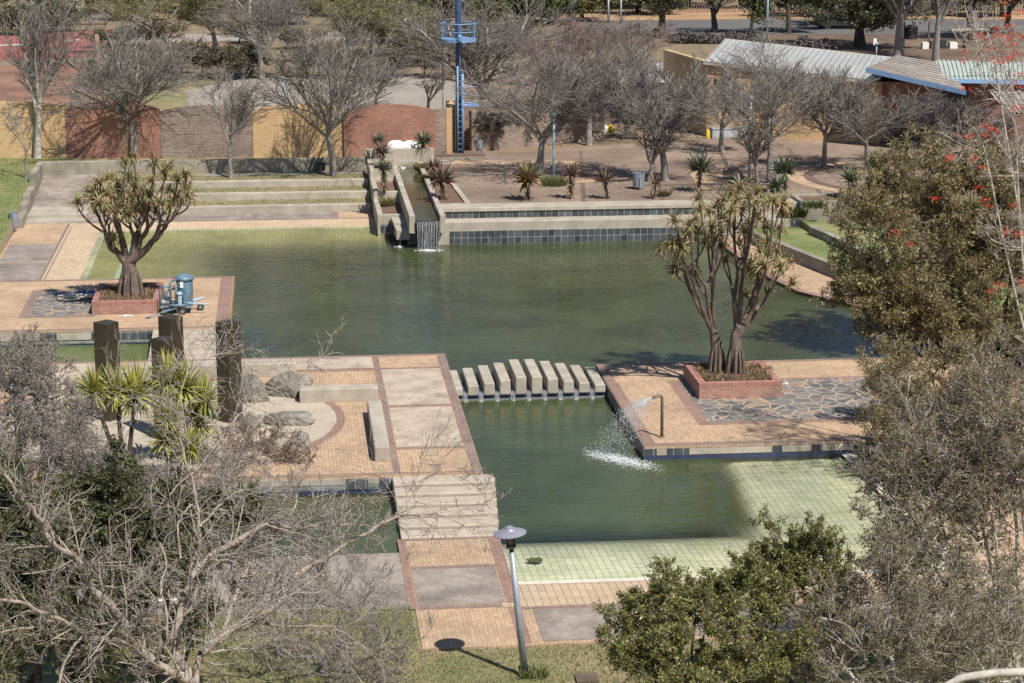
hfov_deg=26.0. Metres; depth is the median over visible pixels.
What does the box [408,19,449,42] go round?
dark bush
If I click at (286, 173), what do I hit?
earth strip
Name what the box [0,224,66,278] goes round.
walkway
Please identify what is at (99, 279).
brick border
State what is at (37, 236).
yellow paving
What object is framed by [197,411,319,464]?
brown bush
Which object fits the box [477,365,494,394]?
stepping block
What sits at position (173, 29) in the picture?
dark bush
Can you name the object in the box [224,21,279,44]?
dark bush
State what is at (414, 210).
water channel
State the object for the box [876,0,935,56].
bare tree
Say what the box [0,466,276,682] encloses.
dark shrub
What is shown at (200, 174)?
grass terrace
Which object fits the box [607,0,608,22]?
lamp post
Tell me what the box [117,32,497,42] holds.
road
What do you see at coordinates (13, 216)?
litter bin
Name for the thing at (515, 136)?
boundary wall
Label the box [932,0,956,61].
bare tree
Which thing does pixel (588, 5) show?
evergreen tree
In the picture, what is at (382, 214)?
stepped planter
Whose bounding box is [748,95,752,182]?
lamp post
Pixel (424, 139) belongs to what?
aloe
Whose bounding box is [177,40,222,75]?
brown bush
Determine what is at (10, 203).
lawn
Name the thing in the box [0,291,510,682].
bare tree
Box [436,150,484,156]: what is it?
brick plinth
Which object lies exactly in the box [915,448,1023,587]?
pavement
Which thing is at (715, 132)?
grey skip
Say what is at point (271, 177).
grass terrace
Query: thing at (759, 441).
brick border
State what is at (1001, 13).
evergreen tree
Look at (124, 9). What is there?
bare tree
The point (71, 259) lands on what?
pool beach
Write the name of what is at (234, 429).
boulder
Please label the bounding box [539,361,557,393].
stepping block
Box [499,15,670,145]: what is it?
bare tree
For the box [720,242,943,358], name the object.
brick border
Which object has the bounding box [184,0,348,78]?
bare tree
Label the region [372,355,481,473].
brick border
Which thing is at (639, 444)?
basin wall
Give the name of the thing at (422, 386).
concrete paving
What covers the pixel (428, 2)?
evergreen tree
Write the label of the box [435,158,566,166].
stone paving
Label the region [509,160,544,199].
aloe
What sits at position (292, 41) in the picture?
dark bush
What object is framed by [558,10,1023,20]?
verge
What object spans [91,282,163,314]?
brick planter
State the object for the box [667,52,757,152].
bare tree
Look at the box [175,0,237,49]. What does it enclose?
bare tree
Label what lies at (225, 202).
grass terrace
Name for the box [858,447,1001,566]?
pool beach
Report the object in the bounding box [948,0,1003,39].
bare tree
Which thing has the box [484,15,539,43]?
dark bush
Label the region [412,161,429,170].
tufted plant
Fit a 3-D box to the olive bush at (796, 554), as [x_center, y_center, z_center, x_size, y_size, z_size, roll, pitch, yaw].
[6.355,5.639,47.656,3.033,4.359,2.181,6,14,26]
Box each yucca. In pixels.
[59,393,102,452]
[70,357,166,460]
[140,394,212,474]
[142,348,229,464]
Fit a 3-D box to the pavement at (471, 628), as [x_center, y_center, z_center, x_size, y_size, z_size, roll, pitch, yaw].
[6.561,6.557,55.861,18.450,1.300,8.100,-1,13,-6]
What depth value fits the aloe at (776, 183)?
103.18 m
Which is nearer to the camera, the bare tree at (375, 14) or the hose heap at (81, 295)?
the hose heap at (81, 295)
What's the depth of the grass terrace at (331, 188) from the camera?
109.75 m
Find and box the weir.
[458,380,607,398]
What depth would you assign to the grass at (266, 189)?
109.62 m
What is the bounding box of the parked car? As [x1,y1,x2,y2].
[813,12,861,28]
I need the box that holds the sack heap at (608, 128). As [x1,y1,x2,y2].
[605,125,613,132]
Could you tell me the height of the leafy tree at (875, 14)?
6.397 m
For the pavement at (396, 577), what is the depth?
55.56 m
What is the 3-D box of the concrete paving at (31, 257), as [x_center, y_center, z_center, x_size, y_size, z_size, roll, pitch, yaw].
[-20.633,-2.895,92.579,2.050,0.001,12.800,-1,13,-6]
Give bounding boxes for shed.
[579,62,672,122]
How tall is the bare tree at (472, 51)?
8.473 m
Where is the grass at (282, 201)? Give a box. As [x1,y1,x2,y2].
[106,197,368,205]
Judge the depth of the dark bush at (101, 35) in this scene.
174.57 m
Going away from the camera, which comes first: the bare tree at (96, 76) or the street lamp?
the street lamp
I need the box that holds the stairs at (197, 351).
[148,329,215,359]
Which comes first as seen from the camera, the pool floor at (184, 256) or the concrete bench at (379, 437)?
the concrete bench at (379, 437)
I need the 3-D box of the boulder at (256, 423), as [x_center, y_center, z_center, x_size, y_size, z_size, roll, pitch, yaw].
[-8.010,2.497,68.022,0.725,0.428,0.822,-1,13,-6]
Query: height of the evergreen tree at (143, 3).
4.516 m
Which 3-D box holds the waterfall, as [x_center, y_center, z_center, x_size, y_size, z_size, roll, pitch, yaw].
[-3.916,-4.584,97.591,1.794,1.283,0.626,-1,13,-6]
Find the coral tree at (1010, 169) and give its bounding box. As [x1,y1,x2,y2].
[888,0,1023,332]
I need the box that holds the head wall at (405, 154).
[365,148,433,163]
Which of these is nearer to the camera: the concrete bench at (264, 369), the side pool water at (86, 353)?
the concrete bench at (264, 369)
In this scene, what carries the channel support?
in the pool water at (281, 292)
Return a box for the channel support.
[408,231,437,246]
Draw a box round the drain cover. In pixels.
[574,672,598,682]
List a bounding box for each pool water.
[0,344,149,363]
[1,493,399,561]
[62,228,888,344]
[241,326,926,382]
[460,397,755,536]
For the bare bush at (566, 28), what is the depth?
148.51 m
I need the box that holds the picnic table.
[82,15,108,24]
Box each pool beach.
[41,223,100,279]
[101,218,388,243]
[502,565,1023,606]
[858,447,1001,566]
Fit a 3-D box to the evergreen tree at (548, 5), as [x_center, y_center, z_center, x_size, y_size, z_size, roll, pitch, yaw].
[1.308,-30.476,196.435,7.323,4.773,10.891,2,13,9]
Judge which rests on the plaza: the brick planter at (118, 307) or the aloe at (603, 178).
the aloe at (603, 178)
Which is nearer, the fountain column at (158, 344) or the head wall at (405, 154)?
the fountain column at (158, 344)
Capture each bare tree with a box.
[0,0,97,158]
[0,90,51,177]
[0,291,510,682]
[17,0,231,158]
[74,0,200,48]
[103,62,156,155]
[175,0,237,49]
[182,60,269,177]
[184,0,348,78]
[236,6,416,175]
[291,0,411,56]
[357,59,419,101]
[366,0,444,67]
[367,0,582,99]
[414,71,453,107]
[453,40,653,177]
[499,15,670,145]
[579,27,728,180]
[612,111,689,181]
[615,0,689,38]
[663,6,846,182]
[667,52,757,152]
[694,0,735,32]
[731,117,776,182]
[745,0,762,31]
[769,58,875,167]
[804,65,950,170]
[868,99,929,159]
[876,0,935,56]
[887,86,999,155]
[931,99,1023,152]
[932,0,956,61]
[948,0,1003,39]
[1000,0,1023,33]
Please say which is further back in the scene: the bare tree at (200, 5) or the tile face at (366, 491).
the bare tree at (200, 5)
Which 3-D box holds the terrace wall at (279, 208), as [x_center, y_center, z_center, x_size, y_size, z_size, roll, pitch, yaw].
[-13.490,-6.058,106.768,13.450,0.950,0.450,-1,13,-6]
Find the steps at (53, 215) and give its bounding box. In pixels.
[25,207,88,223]
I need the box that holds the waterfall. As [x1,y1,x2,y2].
[415,222,442,251]
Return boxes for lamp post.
[550,112,556,177]
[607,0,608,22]
[620,0,621,22]
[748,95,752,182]
[766,0,768,40]
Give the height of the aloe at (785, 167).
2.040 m
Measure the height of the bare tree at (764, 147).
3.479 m
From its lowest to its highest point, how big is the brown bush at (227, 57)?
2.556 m
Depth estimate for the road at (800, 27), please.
193.49 m
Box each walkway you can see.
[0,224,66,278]
[86,211,373,223]
[720,236,1021,365]
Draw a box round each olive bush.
[591,545,822,682]
[742,503,873,682]
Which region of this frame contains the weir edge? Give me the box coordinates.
[459,395,607,400]
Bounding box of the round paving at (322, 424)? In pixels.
[0,380,336,469]
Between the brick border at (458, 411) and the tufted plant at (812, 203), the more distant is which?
the tufted plant at (812, 203)
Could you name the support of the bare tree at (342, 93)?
on the grass terrace at (271, 177)
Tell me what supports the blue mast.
on the plaza
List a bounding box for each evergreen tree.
[0,0,94,32]
[104,0,173,16]
[234,0,315,25]
[329,0,450,13]
[335,5,401,53]
[434,0,514,24]
[504,0,562,19]
[507,0,582,22]
[573,0,626,21]
[612,0,688,14]
[738,0,823,33]
[921,0,953,14]
[966,0,1004,16]
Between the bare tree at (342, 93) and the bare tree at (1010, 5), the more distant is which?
the bare tree at (1010, 5)
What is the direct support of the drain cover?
on the lawn at (46, 678)
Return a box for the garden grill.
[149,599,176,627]
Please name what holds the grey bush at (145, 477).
on the deck
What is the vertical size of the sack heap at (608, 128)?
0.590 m
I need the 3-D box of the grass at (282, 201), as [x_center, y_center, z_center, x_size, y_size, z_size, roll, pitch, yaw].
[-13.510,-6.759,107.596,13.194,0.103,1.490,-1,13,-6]
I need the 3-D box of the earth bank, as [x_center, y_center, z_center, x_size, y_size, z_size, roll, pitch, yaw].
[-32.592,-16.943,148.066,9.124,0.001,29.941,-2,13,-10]
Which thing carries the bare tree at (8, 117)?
on the lawn at (10, 203)
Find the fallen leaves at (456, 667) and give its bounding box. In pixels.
[18,637,911,682]
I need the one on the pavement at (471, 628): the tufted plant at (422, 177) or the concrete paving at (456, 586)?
the concrete paving at (456, 586)
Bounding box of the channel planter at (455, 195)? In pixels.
[426,170,470,203]
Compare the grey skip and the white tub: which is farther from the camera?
the grey skip
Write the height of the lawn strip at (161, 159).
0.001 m
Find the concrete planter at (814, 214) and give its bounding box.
[790,193,864,219]
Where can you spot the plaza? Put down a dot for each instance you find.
(632, 156)
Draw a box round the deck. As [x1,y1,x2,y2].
[0,353,482,486]
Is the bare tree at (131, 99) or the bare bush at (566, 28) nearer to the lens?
the bare tree at (131, 99)
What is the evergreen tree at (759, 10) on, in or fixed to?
on the ground at (680, 48)
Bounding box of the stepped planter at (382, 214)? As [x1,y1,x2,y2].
[367,159,403,242]
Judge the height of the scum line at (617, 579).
0.026 m
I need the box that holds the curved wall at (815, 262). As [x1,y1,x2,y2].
[753,232,1002,348]
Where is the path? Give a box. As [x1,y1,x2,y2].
[188,75,471,109]
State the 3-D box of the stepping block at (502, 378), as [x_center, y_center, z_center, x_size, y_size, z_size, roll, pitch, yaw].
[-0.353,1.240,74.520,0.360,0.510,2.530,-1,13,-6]
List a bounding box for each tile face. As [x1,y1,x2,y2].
[0,340,150,345]
[1,330,152,342]
[1,342,150,346]
[1,489,391,503]
[36,477,391,489]
[65,483,391,496]
[644,438,1020,455]
[644,446,980,459]
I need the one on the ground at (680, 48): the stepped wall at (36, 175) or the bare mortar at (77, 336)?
the stepped wall at (36, 175)
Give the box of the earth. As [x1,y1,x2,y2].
[759,33,1023,76]
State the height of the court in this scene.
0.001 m
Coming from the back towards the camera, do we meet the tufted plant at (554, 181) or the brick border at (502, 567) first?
the tufted plant at (554, 181)
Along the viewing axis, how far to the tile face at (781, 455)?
66.81 m
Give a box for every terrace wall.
[43,157,365,182]
[90,203,371,215]
[96,178,367,189]
[116,190,369,201]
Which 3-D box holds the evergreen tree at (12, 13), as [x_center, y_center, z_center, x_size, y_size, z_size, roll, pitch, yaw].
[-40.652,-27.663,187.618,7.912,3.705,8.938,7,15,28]
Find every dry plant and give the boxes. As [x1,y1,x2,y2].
[99,282,156,299]
[693,361,773,381]
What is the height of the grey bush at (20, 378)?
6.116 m
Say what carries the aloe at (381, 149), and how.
in the stepped planter at (382, 214)
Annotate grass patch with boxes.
[108,78,236,110]
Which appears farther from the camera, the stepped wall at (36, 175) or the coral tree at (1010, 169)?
the stepped wall at (36, 175)
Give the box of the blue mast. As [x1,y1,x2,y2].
[440,0,478,153]
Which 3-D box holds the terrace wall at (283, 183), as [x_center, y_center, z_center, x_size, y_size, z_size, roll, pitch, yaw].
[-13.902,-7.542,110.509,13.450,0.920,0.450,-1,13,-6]
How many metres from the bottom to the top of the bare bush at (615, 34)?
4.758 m
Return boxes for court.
[0,29,110,59]
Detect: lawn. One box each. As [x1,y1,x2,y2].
[0,158,44,245]
[0,634,1021,682]
[11,607,422,666]
[44,158,73,159]
[749,226,886,279]
[800,220,1023,335]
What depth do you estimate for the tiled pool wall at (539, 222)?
100.04 m
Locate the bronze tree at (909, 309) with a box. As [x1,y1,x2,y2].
[808,120,1023,362]
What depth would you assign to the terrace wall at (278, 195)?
108.64 m
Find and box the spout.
[391,217,409,247]
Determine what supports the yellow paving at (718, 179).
on the plaza
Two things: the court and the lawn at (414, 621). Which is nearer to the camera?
the lawn at (414, 621)
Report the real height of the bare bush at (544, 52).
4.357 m
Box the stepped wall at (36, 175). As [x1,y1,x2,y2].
[16,161,43,228]
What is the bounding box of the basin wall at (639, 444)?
[598,370,644,458]
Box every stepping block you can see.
[450,370,462,395]
[462,368,478,395]
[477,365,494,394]
[493,362,510,394]
[508,359,525,394]
[523,359,541,393]
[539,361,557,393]
[554,363,573,392]
[569,365,589,392]
[585,367,604,392]
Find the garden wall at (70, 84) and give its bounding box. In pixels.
[67,34,104,105]
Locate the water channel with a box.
[392,162,444,233]
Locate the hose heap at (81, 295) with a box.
[57,290,95,300]
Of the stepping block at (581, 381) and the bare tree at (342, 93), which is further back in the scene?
the bare tree at (342, 93)
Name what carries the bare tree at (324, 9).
on the ground at (680, 48)
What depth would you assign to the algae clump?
57.39 m
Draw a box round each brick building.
[663,38,890,142]
[866,55,1023,147]
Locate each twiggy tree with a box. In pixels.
[771,480,1023,682]
[830,316,1023,682]
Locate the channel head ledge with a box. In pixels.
[391,161,427,166]
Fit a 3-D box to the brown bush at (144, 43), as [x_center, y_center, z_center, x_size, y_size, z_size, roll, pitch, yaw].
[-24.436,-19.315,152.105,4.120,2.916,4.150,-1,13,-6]
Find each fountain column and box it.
[93,319,121,421]
[151,335,179,437]
[158,314,183,410]
[215,319,242,422]
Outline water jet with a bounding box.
[582,395,663,471]
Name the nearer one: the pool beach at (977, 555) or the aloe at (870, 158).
the pool beach at (977, 555)
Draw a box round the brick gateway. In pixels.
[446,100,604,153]
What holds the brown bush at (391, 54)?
on the ground at (680, 48)
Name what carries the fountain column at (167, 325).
on the round paving at (322, 424)
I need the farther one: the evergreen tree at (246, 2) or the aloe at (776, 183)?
the evergreen tree at (246, 2)
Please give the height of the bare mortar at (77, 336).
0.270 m
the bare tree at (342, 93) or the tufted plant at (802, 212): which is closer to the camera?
the tufted plant at (802, 212)
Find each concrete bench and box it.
[140,358,295,378]
[299,384,377,402]
[367,401,389,461]
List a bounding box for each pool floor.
[80,226,387,278]
[500,457,945,581]
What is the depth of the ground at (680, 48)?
166.82 m
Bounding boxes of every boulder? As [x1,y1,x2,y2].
[71,371,91,394]
[225,426,237,434]
[239,414,261,430]
[242,374,269,402]
[264,411,314,425]
[265,371,312,398]
[283,431,310,452]
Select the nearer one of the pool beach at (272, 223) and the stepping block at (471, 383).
the stepping block at (471, 383)
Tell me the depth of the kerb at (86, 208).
105.67 m
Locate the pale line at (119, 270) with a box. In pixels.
[114,244,130,277]
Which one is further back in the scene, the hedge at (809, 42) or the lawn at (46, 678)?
the hedge at (809, 42)
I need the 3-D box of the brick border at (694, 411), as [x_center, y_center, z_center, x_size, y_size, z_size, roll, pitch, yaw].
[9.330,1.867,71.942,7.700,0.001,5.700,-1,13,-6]
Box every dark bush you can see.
[77,23,145,45]
[128,17,190,43]
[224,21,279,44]
[264,25,328,45]
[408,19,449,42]
[437,25,480,41]
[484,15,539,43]
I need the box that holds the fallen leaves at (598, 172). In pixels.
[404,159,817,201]
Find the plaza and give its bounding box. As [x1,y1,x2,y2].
[435,138,1022,203]
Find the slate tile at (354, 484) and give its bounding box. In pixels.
[347,478,388,489]
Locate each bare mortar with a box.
[0,332,90,341]
[657,444,853,454]
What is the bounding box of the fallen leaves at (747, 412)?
[606,361,940,442]
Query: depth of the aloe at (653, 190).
103.28 m
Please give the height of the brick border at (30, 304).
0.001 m
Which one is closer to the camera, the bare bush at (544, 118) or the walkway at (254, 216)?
the walkway at (254, 216)
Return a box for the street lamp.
[493,525,527,677]
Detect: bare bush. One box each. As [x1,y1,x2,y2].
[464,97,516,136]
[494,89,549,123]
[514,13,601,84]
[522,44,605,92]
[548,9,652,58]
[590,17,681,56]
[608,97,642,139]
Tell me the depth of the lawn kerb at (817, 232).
93.67 m
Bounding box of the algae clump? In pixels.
[526,557,542,562]
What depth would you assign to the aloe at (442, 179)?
102.44 m
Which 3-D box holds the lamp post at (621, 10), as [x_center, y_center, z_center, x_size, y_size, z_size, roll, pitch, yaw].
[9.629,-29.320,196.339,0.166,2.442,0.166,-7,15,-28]
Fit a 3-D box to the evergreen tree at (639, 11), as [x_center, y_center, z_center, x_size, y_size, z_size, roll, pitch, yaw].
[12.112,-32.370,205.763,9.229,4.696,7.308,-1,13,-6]
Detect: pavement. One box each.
[7,553,408,619]
[397,537,1019,650]
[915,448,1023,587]
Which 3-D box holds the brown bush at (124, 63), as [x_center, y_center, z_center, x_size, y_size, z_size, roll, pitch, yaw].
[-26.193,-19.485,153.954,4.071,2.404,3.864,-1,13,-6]
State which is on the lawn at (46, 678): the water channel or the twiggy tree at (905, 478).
the twiggy tree at (905, 478)
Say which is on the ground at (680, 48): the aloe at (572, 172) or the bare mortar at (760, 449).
the aloe at (572, 172)
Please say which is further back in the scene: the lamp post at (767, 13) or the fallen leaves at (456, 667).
the lamp post at (767, 13)
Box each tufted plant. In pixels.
[378,195,398,206]
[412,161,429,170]
[419,173,433,180]
[518,662,549,679]
[539,174,569,186]
[656,188,672,196]
[785,204,809,218]
[799,198,828,209]
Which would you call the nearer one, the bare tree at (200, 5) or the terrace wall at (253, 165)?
the terrace wall at (253, 165)
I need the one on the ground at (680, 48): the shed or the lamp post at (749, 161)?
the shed
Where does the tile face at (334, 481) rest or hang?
attached to the deck
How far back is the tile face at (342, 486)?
63.01 m
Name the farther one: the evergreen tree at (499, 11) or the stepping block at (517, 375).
the evergreen tree at (499, 11)
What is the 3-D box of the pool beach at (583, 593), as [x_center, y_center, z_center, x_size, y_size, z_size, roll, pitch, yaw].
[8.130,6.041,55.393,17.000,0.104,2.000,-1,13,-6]
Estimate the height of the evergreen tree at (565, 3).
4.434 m
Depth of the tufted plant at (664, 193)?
104.02 m
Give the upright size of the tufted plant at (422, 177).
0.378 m
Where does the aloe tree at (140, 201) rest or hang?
in the brick planter at (118, 307)
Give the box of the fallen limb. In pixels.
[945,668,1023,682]
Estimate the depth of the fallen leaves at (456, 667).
49.82 m
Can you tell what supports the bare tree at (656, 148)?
on the ground at (680, 48)
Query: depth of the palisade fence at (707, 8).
208.39 m
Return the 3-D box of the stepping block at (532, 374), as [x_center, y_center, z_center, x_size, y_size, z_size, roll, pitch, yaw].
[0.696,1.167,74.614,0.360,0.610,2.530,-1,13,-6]
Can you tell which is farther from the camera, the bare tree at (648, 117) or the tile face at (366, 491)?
the bare tree at (648, 117)
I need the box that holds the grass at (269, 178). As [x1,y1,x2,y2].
[114,173,366,180]
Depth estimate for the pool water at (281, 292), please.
89.00 m
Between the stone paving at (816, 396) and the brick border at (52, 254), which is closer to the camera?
the stone paving at (816, 396)
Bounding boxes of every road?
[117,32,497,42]
[581,19,1023,34]
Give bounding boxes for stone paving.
[30,291,91,315]
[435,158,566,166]
[679,378,917,421]
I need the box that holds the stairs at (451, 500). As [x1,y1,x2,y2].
[392,474,498,538]
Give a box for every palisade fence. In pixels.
[585,0,750,12]
[769,1,1023,13]
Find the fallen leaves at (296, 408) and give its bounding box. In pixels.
[8,358,462,475]
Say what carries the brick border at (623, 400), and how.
on the platform at (637, 381)
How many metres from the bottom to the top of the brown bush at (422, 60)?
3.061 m
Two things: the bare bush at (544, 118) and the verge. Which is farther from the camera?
the verge
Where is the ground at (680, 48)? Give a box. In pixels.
[0,0,1023,296]
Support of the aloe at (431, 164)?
in the channel planter at (455, 195)
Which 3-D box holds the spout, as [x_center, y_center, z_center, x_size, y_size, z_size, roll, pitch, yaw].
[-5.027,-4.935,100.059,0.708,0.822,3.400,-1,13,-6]
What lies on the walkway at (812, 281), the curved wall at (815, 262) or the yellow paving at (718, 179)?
the curved wall at (815, 262)
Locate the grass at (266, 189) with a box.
[98,185,367,192]
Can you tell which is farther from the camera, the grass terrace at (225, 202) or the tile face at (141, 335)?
the grass terrace at (225, 202)
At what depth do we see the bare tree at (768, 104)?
106.49 m
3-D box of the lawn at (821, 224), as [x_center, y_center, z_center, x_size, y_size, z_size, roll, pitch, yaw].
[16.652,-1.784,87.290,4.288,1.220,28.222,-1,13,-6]
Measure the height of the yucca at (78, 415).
2.502 m
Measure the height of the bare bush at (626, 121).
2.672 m
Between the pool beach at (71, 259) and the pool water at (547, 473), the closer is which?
the pool water at (547, 473)
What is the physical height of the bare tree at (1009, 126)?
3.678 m
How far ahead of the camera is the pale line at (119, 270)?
93.73 m
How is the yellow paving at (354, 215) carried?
on the walkway at (254, 216)
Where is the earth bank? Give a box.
[0,64,89,108]
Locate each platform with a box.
[0,278,234,333]
[596,355,1023,463]
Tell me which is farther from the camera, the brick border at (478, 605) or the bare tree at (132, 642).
the brick border at (478, 605)
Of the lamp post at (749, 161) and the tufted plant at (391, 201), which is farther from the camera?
the lamp post at (749, 161)
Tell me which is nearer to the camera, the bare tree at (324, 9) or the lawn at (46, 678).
the lawn at (46, 678)
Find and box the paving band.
[579,148,857,201]
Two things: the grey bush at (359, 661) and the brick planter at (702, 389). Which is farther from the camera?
the brick planter at (702, 389)
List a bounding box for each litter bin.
[8,212,17,228]
[315,162,325,173]
[475,140,482,149]
[632,171,644,188]
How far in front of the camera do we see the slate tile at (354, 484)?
63.09 m
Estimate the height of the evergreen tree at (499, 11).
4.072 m
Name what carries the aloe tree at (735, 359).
in the brick planter at (702, 389)
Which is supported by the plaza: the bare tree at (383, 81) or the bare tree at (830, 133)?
the bare tree at (830, 133)
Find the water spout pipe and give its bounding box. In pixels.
[652,394,664,437]
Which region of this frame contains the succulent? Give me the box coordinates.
[763,364,775,370]
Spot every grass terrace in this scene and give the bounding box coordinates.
[101,171,328,177]
[104,174,366,181]
[109,186,368,193]
[114,198,370,205]
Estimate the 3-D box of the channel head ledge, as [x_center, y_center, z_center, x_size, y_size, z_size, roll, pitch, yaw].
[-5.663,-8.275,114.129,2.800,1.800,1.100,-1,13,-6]
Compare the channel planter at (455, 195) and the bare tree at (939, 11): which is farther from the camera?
the bare tree at (939, 11)
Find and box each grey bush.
[0,322,136,532]
[9,447,267,521]
[215,522,437,682]
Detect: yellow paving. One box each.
[8,228,64,243]
[337,212,371,217]
[446,160,858,192]
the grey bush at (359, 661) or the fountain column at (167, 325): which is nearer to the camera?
the grey bush at (359, 661)
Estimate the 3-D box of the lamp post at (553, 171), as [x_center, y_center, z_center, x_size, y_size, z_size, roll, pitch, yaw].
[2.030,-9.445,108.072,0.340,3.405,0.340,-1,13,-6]
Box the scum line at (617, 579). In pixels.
[518,453,957,584]
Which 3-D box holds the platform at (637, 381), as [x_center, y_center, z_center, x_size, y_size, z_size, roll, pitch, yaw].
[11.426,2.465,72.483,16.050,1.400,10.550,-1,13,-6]
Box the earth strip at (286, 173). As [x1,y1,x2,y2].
[205,171,365,175]
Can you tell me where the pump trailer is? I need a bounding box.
[145,273,208,317]
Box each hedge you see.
[666,29,755,43]
[746,34,838,50]
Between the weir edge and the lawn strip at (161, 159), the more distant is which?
the lawn strip at (161, 159)
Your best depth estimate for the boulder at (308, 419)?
68.34 m
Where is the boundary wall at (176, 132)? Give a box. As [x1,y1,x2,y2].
[0,101,445,157]
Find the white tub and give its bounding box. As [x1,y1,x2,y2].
[386,140,419,147]
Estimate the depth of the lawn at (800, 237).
96.97 m
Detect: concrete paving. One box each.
[0,244,55,280]
[0,357,461,446]
[412,567,1023,640]
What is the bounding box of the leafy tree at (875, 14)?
[782,0,935,46]
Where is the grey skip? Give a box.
[710,127,737,137]
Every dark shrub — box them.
[0,433,172,682]
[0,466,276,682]
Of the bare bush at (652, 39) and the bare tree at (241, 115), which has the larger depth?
the bare bush at (652, 39)
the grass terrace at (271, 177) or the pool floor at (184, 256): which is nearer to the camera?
the pool floor at (184, 256)
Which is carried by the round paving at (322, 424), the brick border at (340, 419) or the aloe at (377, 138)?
the brick border at (340, 419)
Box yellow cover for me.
[706,129,709,137]
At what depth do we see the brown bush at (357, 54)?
152.02 m
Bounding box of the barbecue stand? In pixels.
[904,22,988,48]
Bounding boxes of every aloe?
[370,132,386,158]
[371,139,392,161]
[373,156,393,192]
[410,130,436,153]
[423,155,444,180]
[425,160,458,199]
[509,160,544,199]
[560,161,582,198]
[591,165,616,198]
[648,175,662,198]
[683,149,715,191]
[763,171,791,197]
[764,152,799,193]
[837,165,863,193]
[861,146,884,180]
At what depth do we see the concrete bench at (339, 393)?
71.13 m
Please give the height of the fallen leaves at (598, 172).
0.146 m
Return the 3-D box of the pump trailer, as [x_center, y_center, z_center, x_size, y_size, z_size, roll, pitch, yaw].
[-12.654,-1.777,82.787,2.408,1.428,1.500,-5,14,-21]
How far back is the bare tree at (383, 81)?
134.88 m
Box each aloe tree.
[66,147,202,297]
[649,173,805,376]
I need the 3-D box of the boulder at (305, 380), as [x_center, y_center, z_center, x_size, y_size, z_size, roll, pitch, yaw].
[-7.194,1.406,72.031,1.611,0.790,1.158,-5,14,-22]
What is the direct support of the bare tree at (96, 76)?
on the ground at (680, 48)
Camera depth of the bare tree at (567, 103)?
108.35 m
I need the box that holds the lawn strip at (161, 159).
[45,156,366,164]
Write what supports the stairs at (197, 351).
on the pool floor at (184, 256)
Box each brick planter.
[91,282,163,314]
[683,361,781,398]
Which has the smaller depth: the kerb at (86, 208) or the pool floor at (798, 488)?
the pool floor at (798, 488)
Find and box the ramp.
[32,175,96,207]
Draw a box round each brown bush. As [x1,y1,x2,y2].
[108,47,154,76]
[126,39,184,70]
[149,36,208,72]
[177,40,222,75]
[194,43,253,79]
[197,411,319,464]
[220,37,274,75]
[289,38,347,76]
[324,42,377,81]
[367,39,421,70]
[395,36,449,77]
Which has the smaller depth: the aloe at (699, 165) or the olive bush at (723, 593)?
the olive bush at (723, 593)
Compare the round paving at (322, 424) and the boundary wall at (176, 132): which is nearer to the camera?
the round paving at (322, 424)
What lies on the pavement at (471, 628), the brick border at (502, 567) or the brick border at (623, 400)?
the brick border at (502, 567)
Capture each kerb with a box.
[83,200,90,215]
[809,226,1023,363]
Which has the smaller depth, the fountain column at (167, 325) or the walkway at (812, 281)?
the fountain column at (167, 325)
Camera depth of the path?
144.03 m
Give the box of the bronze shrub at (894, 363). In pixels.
[845,327,1023,479]
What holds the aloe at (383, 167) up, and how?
in the stepped planter at (382, 214)
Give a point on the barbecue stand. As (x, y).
(910, 32)
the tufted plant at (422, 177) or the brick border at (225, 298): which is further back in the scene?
the tufted plant at (422, 177)
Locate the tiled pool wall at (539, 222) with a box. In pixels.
[434,198,803,244]
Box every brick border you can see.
[0,276,220,331]
[0,353,471,484]
[0,378,344,471]
[18,289,95,317]
[38,224,71,279]
[216,276,233,321]
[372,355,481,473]
[398,536,531,642]
[405,537,1023,609]
[597,364,656,445]
[605,356,1022,445]
[668,376,935,424]
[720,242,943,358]
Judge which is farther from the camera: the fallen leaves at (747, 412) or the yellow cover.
the yellow cover
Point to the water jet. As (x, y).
(643, 401)
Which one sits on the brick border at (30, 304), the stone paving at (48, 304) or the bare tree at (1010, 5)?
the stone paving at (48, 304)
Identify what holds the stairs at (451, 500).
on the pool floor at (798, 488)

